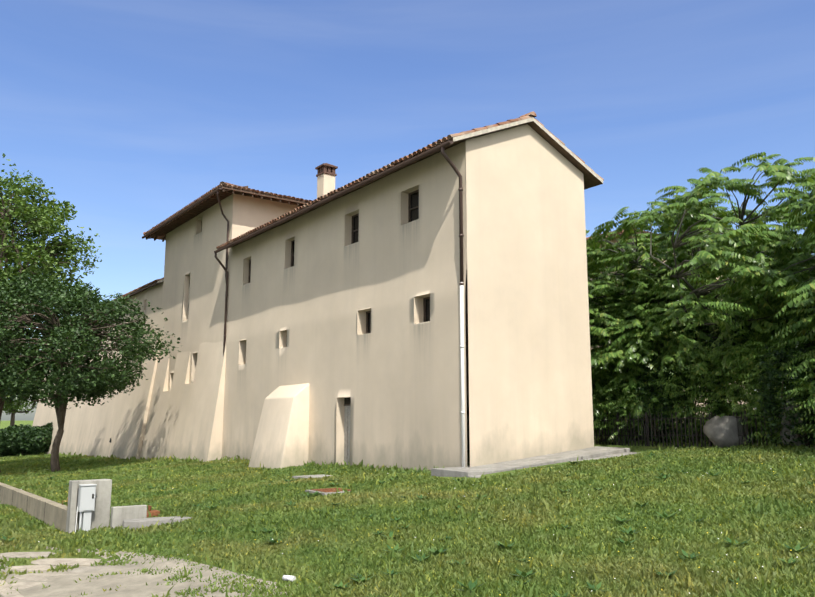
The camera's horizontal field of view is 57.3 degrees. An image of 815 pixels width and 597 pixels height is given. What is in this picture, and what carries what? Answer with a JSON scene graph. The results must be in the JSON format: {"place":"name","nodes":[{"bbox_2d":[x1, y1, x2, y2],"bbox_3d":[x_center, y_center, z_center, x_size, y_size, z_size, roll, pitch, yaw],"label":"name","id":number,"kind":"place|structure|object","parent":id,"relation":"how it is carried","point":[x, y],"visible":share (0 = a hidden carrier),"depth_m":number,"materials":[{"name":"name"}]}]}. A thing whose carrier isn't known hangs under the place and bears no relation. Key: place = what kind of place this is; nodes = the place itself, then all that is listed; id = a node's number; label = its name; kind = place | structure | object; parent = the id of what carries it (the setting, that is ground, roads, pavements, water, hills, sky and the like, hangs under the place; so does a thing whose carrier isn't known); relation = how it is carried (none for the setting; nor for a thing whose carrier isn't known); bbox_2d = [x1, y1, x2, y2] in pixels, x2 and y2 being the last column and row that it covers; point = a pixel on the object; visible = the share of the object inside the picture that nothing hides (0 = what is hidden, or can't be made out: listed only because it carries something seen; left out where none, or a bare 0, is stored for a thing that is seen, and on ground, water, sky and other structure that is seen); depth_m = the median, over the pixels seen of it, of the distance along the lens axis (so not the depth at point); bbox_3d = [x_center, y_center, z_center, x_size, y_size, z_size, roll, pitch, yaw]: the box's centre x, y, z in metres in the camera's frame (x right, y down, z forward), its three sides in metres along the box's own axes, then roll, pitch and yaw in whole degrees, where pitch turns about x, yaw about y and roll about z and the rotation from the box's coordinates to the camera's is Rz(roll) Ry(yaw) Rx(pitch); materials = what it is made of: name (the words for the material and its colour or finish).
{"place":"outdoors","nodes":[
{"label":"outdoors","id":0,"kind":"place"},
{"bbox_2d":[57,282,163,358],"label":"wall","id":1,"kind":"structure","parent":0,"point":[153,295],"depth_m":39.20,"materials":[{"name":"beige paint"}]},
{"bbox_2d":[77,279,163,320],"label":"roof eaves","id":2,"kind":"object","parent":1,"relation":"on","point":[146,287],"depth_m":39.59,"materials":[{"name":"brown wood"}]},
{"bbox_2d":[113,277,163,299],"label":"roof tiles","id":3,"kind":"object","parent":2,"relation":"on","point":[143,286],"visible":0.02,"depth_m":39.67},
{"bbox_2d":[159,193,233,390],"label":"wall","id":4,"kind":"structure","parent":0,"point":[193,304],"depth_m":33.98,"materials":[{"name":"beige paint"}]},
{"bbox_2d":[222,141,466,470],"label":"wall","id":5,"kind":"structure","parent":0,"point":[346,307],"depth_m":22.17,"materials":[{"name":"beige paint"}]},
{"bbox_2d":[142,141,464,467],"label":"house gutters and downpipes","id":6,"kind":"object","parent":5,"relation":"attached to","point":[442,146],"visible":0.79,"depth_m":19.90,"materials":[{"name":"metal"}]},
{"bbox_2d":[0,421,814,596],"bbox_3d":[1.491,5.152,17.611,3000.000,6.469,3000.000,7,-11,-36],"label":"lawn","id":7,"kind":"structure","parent":0,"point":[640,448],"depth_m":10.90,"materials":[{"name":"plant"}]},
{"bbox_2d":[0,425,19,455],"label":"hedge","id":8,"kind":"object","parent":7,"relation":"on","point":[5,435],"visible":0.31,"depth_m":55.25,"materials":[{"name":"green plant"}]},
{"bbox_2d":[2,363,45,425],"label":"tree","id":9,"kind":"object","parent":7,"relation":"on","point":[12,407],"visible":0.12,"depth_m":118.28,"materials":[{"name":"green plant"}]},
{"bbox_2d":[6,422,52,455],"bbox_3d":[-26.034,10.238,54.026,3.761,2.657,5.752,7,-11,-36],"label":"hedge","id":10,"kind":"object","parent":7,"relation":"on","point":[39,434],"visible":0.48,"depth_m":52.80,"materials":[{"name":"green plant"}]},
{"bbox_2d":[0,482,66,531],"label":"concrete wall","id":11,"kind":"structure","parent":7,"relation":"on","point":[37,506],"depth_m":15.51,"materials":[{"name":"grey concrete"}]},
{"bbox_2d":[0,153,102,472],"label":"tall tree","id":12,"kind":"object","parent":7,"relation":"on","point":[36,220],"visible":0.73,"depth_m":34.64,"materials":[{"name":"green plant"}]},
{"bbox_2d":[0,272,181,471],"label":"lawn tree","id":13,"kind":"object","parent":7,"relation":"on","point":[94,378],"visible":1,"depth_m":30.43,"materials":[{"name":"green plant"}]},
{"bbox_2d":[66,479,146,532],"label":"concrete wall","id":14,"kind":"structure","parent":7,"relation":"on","point":[100,514],"depth_m":13.32,"materials":[{"name":"grey concrete"}]},
{"bbox_2d":[75,484,96,531],"bbox_3d":[-5.703,3.754,13.152,0.317,0.920,0.226,7,-11,-36],"label":"utility meter box","id":15,"kind":"object","parent":14,"relation":"attached to","point":[86,501],"visible":0.85,"depth_m":13.11,"materials":[{"name":"grey plastic"}]},
{"bbox_2d":[32,337,226,461],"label":"sloped base wall","id":16,"kind":"structure","parent":7,"relation":"on","point":[152,416],"depth_m":35.69,"materials":[{"name":"beige paint"}]},
{"bbox_2d":[147,505,159,516],"bbox_3d":[-4.928,4.098,14.235,0.320,0.280,0.260,7,-11,-36],"label":"brick","id":17,"kind":"object","parent":7,"relation":"on","point":[155,512],"visible":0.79,"depth_m":14.19,"materials":[{"name":"orange brick"}]},
{"bbox_2d":[122,516,190,529],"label":"stone slab","id":18,"kind":"structure","parent":7,"relation":"on","point":[136,523],"depth_m":12.97,"materials":[{"name":"grey stone"}]},
{"bbox_2d":[0,546,453,596],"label":"gravel path","id":19,"kind":"structure","parent":7,"relation":"on","point":[133,585],"depth_m":8.85,"materials":[{"name":"grey gravel"}]},
{"bbox_2d":[0,552,113,596],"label":"paving stones","id":20,"kind":"object","parent":19,"relation":"on","point":[42,564],"visible":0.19,"depth_m":10.03,"materials":[{"name":"beige stone"}]},
{"bbox_2d":[162,194,299,321],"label":"wall","id":21,"kind":"structure","parent":7,"relation":"on","point":[250,213],"depth_m":31.86,"materials":[{"name":"beige paint"}]},
{"bbox_2d":[145,186,307,241],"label":"roof eaves","id":22,"kind":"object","parent":21,"relation":"on","point":[194,211],"depth_m":32.61,"materials":[{"name":"brown wood"}]},
{"bbox_2d":[143,181,311,234],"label":"roof tiles","id":23,"kind":"object","parent":22,"relation":"on","point":[222,183],"visible":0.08,"depth_m":31.84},
{"bbox_2d":[249,383,308,468],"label":"buttress","id":24,"kind":"structure","parent":7,"relation":"on","point":[282,438],"depth_m":24.20,"materials":[{"name":"paint"}]},
{"bbox_2d":[282,575,295,581],"bbox_3d":[-1.304,3.081,8.200,0.139,0.066,0.066,-5,-10,27],"label":"lawn litter can","id":25,"kind":"object","parent":7,"relation":"on","point":[288,577],"visible":0.83,"depth_m":8.18,"materials":[{"name":"white"}]},
{"bbox_2d":[292,474,332,478],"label":"concrete slab","id":26,"kind":"structure","parent":7,"relation":"on","point":[308,476],"depth_m":19.46,"materials":[{"name":"grey concrete"}]},
{"bbox_2d":[305,488,350,495],"bbox_3d":[-1.607,4.130,15.825,0.840,0.152,0.840,7,-11,-36],"label":"manhole cover","id":27,"kind":"object","parent":7,"relation":"on","point":[325,491],"visible":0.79,"depth_m":15.65,"materials":[{"name":"metal"}]},
{"bbox_2d":[0,452,814,596],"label":"lawn weeds","id":28,"kind":"object","parent":7,"relation":"on","point":[524,574],"visible":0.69,"depth_m":9.24,"materials":[{"name":"green plant"}]},
{"bbox_2d":[8,456,811,594],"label":"lawn clover flowers","id":29,"kind":"object","parent":7,"relation":"on","point":[553,534],"visible":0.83,"depth_m":9.18,"materials":[{"name":"white plant"}]},
{"bbox_2d":[465,124,593,466],"bbox_3d":[-1.107,1.480,25.691,4.500,10.780,15.000,7,-11,-36],"label":"house shell","id":30,"kind":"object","parent":7,"relation":"on","point":[528,377],"visible":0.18,"depth_m":19.69},
{"bbox_2d":[315,163,337,198],"bbox_3d":[-3.334,-4.220,30.487,0.680,2.770,0.680,7,-11,-36],"label":"house chimney","id":31,"kind":"object","parent":30,"relation":"on","point":[325,175],"visible":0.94,"depth_m":30.39,"materials":[{"name":"paint"}]},
{"bbox_2d":[217,117,602,249],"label":"roof","id":32,"kind":"structure","parent":30,"relation":"on","point":[592,178],"depth_m":21.06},
{"bbox_2d":[216,111,603,248],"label":"roof tiles","id":33,"kind":"object","parent":32,"relation":"on","point":[450,136],"visible":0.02,"depth_m":20.93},
{"bbox_2d":[431,446,636,477],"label":"concrete slab","id":34,"kind":"structure","parent":7,"relation":"on","point":[595,452],"depth_m":18.16,"materials":[{"name":"grey concrete"}]},
{"bbox_2d":[590,337,625,438],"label":"bush","id":35,"kind":"object","parent":7,"relation":"on","point":[597,380],"depth_m":24.04,"materials":[{"name":"green plant"}]},
{"bbox_2d":[592,360,639,441],"bbox_3d":[6.207,3.289,23.354,2.529,3.140,3.272,7,-11,-36],"label":"bush","id":36,"kind":"object","parent":7,"relation":"on","point":[597,390],"visible":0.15,"depth_m":22.78,"materials":[{"name":"green plant"}]},
{"bbox_2d":[603,365,660,440],"bbox_3d":[6.846,3.173,23.021,1.822,3.097,1.788,1,-9,-8],"label":"bush","id":37,"kind":"object","parent":7,"relation":"on","point":[627,370],"visible":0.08,"depth_m":22.70,"materials":[{"name":"green plant"}]},
{"bbox_2d":[592,366,673,444],"bbox_3d":[6.705,3.312,22.481,2.564,2.704,2.702,-1,-9,4],"label":"bush","id":38,"kind":"object","parent":7,"relation":"on","point":[621,388],"visible":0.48,"depth_m":22.09,"materials":[{"name":"green plant"}]},
{"bbox_2d":[588,257,719,441],"bbox_3d":[6.944,1.777,23.435,5.864,5.876,5.268,-5,-10,27],"label":"ailanthus tree","id":39,"kind":"object","parent":7,"relation":"on","point":[608,288],"visible":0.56,"depth_m":22.41,"materials":[{"name":"green plant"}]},
{"bbox_2d":[627,352,693,443],"bbox_3d":[7.409,3.049,21.792,1.551,2.981,1.820,1,-9,-4],"label":"bush","id":40,"kind":"object","parent":7,"relation":"on","point":[639,378],"visible":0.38,"depth_m":21.40,"materials":[{"name":"green plant"}]},
{"bbox_2d":[587,235,750,422],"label":"house walls","id":41,"kind":"structure","parent":7,"relation":"on","point":[614,241],"depth_m":37.67,"materials":[{"name":"paint"}]},
{"bbox_2d":[598,232,648,242],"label":"background house roof slab","id":42,"kind":"structure","parent":41,"relation":"on","point":[623,236],"depth_m":37.20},
{"bbox_2d":[586,229,738,254],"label":"house roof tiles","id":43,"kind":"object","parent":41,"relation":"on","point":[587,238],"depth_m":36.83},
{"bbox_2d":[592,195,769,408],"bbox_3d":[10.688,0.740,28.175,9.142,8.623,9.217,-2,-9,10],"label":"ailanthus tree","id":44,"kind":"object","parent":7,"relation":"on","point":[663,250],"depth_m":27.05,"materials":[{"name":"green plant"}]},
{"bbox_2d":[642,305,726,441],"bbox_3d":[8.189,2.322,21.937,2.872,4.620,3.308,7,-11,-36],"label":"bush","id":45,"kind":"object","parent":7,"relation":"on","point":[707,332],"visible":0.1,"depth_m":21.43,"materials":[{"name":"green plant"}]},
{"bbox_2d":[593,408,779,447],"bbox_3d":[7.052,3.679,20.701,0.078,1.277,7.262,6,-11,-32],"label":"fence","id":46,"kind":"object","parent":7,"relation":"on","point":[647,435],"visible":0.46,"depth_m":20.48,"materials":[{"name":"brown wood"}]},
{"bbox_2d":[640,331,759,443],"bbox_3d":[8.351,2.606,20.602,2.627,3.509,3.587,7,-11,-36],"label":"bush","id":47,"kind":"object","parent":7,"relation":"on","point":[688,411],"visible":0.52,"depth_m":20.57,"materials":[{"name":"green plant"}]},
{"bbox_2d":[586,152,814,401],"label":"ailanthus tree","id":48,"kind":"object","parent":7,"relation":"on","point":[747,240],"visible":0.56,"depth_m":20.39,"materials":[{"name":"green plant"}]},
{"bbox_2d":[703,416,750,447],"bbox_3d":[8.164,3.450,19.152,1.150,0.848,0.918,7,-11,-36],"label":"boulder","id":49,"kind":"object","parent":7,"relation":"on","point":[721,432],"visible":0.73,"depth_m":18.79,"materials":[{"name":"stone"}]},
{"bbox_2d":[689,308,788,439],"bbox_3d":[9.030,2.232,20.448,1.942,4.232,2.117,1,-9,-5],"label":"bush","id":50,"kind":"object","parent":7,"relation":"on","point":[730,377],"visible":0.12,"depth_m":20.40,"materials":[{"name":"green plant"}]},
{"bbox_2d":[687,323,793,442],"bbox_3d":[9.118,2.365,19.271,2.888,3.457,3.396,7,-11,-36],"label":"bush","id":51,"kind":"object","parent":7,"relation":"on","point":[734,404],"visible":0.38,"depth_m":19.41,"materials":[{"name":"green plant"}]},
{"bbox_2d":[710,168,814,396],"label":"ailanthus tree","id":52,"kind":"object","parent":7,"relation":"on","point":[798,289],"visible":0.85,"depth_m":17.30,"materials":[{"name":"green plant"}]},
{"bbox_2d":[715,328,814,446],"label":"bush","id":53,"kind":"object","parent":7,"relation":"on","point":[754,373],"visible":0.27,"depth_m":18.12,"materials":[{"name":"green plant"}]},
{"bbox_2d":[725,296,813,441],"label":"tree","id":54,"kind":"object","parent":7,"relation":"on","point":[773,315],"visible":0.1,"depth_m":18.89,"materials":[{"name":"green plant"}]},
{"bbox_2d":[756,333,814,447],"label":"bush","id":55,"kind":"object","parent":7,"relation":"on","point":[767,391],"visible":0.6,"depth_m":17.11,"materials":[{"name":"green plant"}]},
{"bbox_2d":[776,346,814,445],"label":"bush","id":56,"kind":"object","parent":7,"relation":"on","point":[810,386],"visible":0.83,"depth_m":16.34,"materials":[{"name":"green plant"}]},
{"bbox_2d":[780,399,812,445],"bbox_3d":[9.146,3.097,17.479,0.742,1.453,0.584,7,-11,-36],"label":"boulder","id":57,"kind":"object","parent":7,"relation":"on","point":[785,429],"visible":0.27,"depth_m":17.30,"materials":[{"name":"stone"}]},
{"bbox_2d":[790,381,814,440],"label":"bush","id":58,"kind":"object","parent":7,"relation":"on","point":[811,418],"visible":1,"depth_m":15.73,"materials":[{"name":"green plant"}]},
{"bbox_2d":[800,304,814,422],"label":"tree","id":59,"kind":"object","parent":7,"relation":"on","point":[805,315],"visible":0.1,"depth_m":17.46,"materials":[{"name":"green plant"}]},
{"bbox_2d":[0,0,814,420],"label":"sky","id":60,"kind":"structure","parent":0,"point":[132,111],"materials":[{"name":"blue"}]}
]}

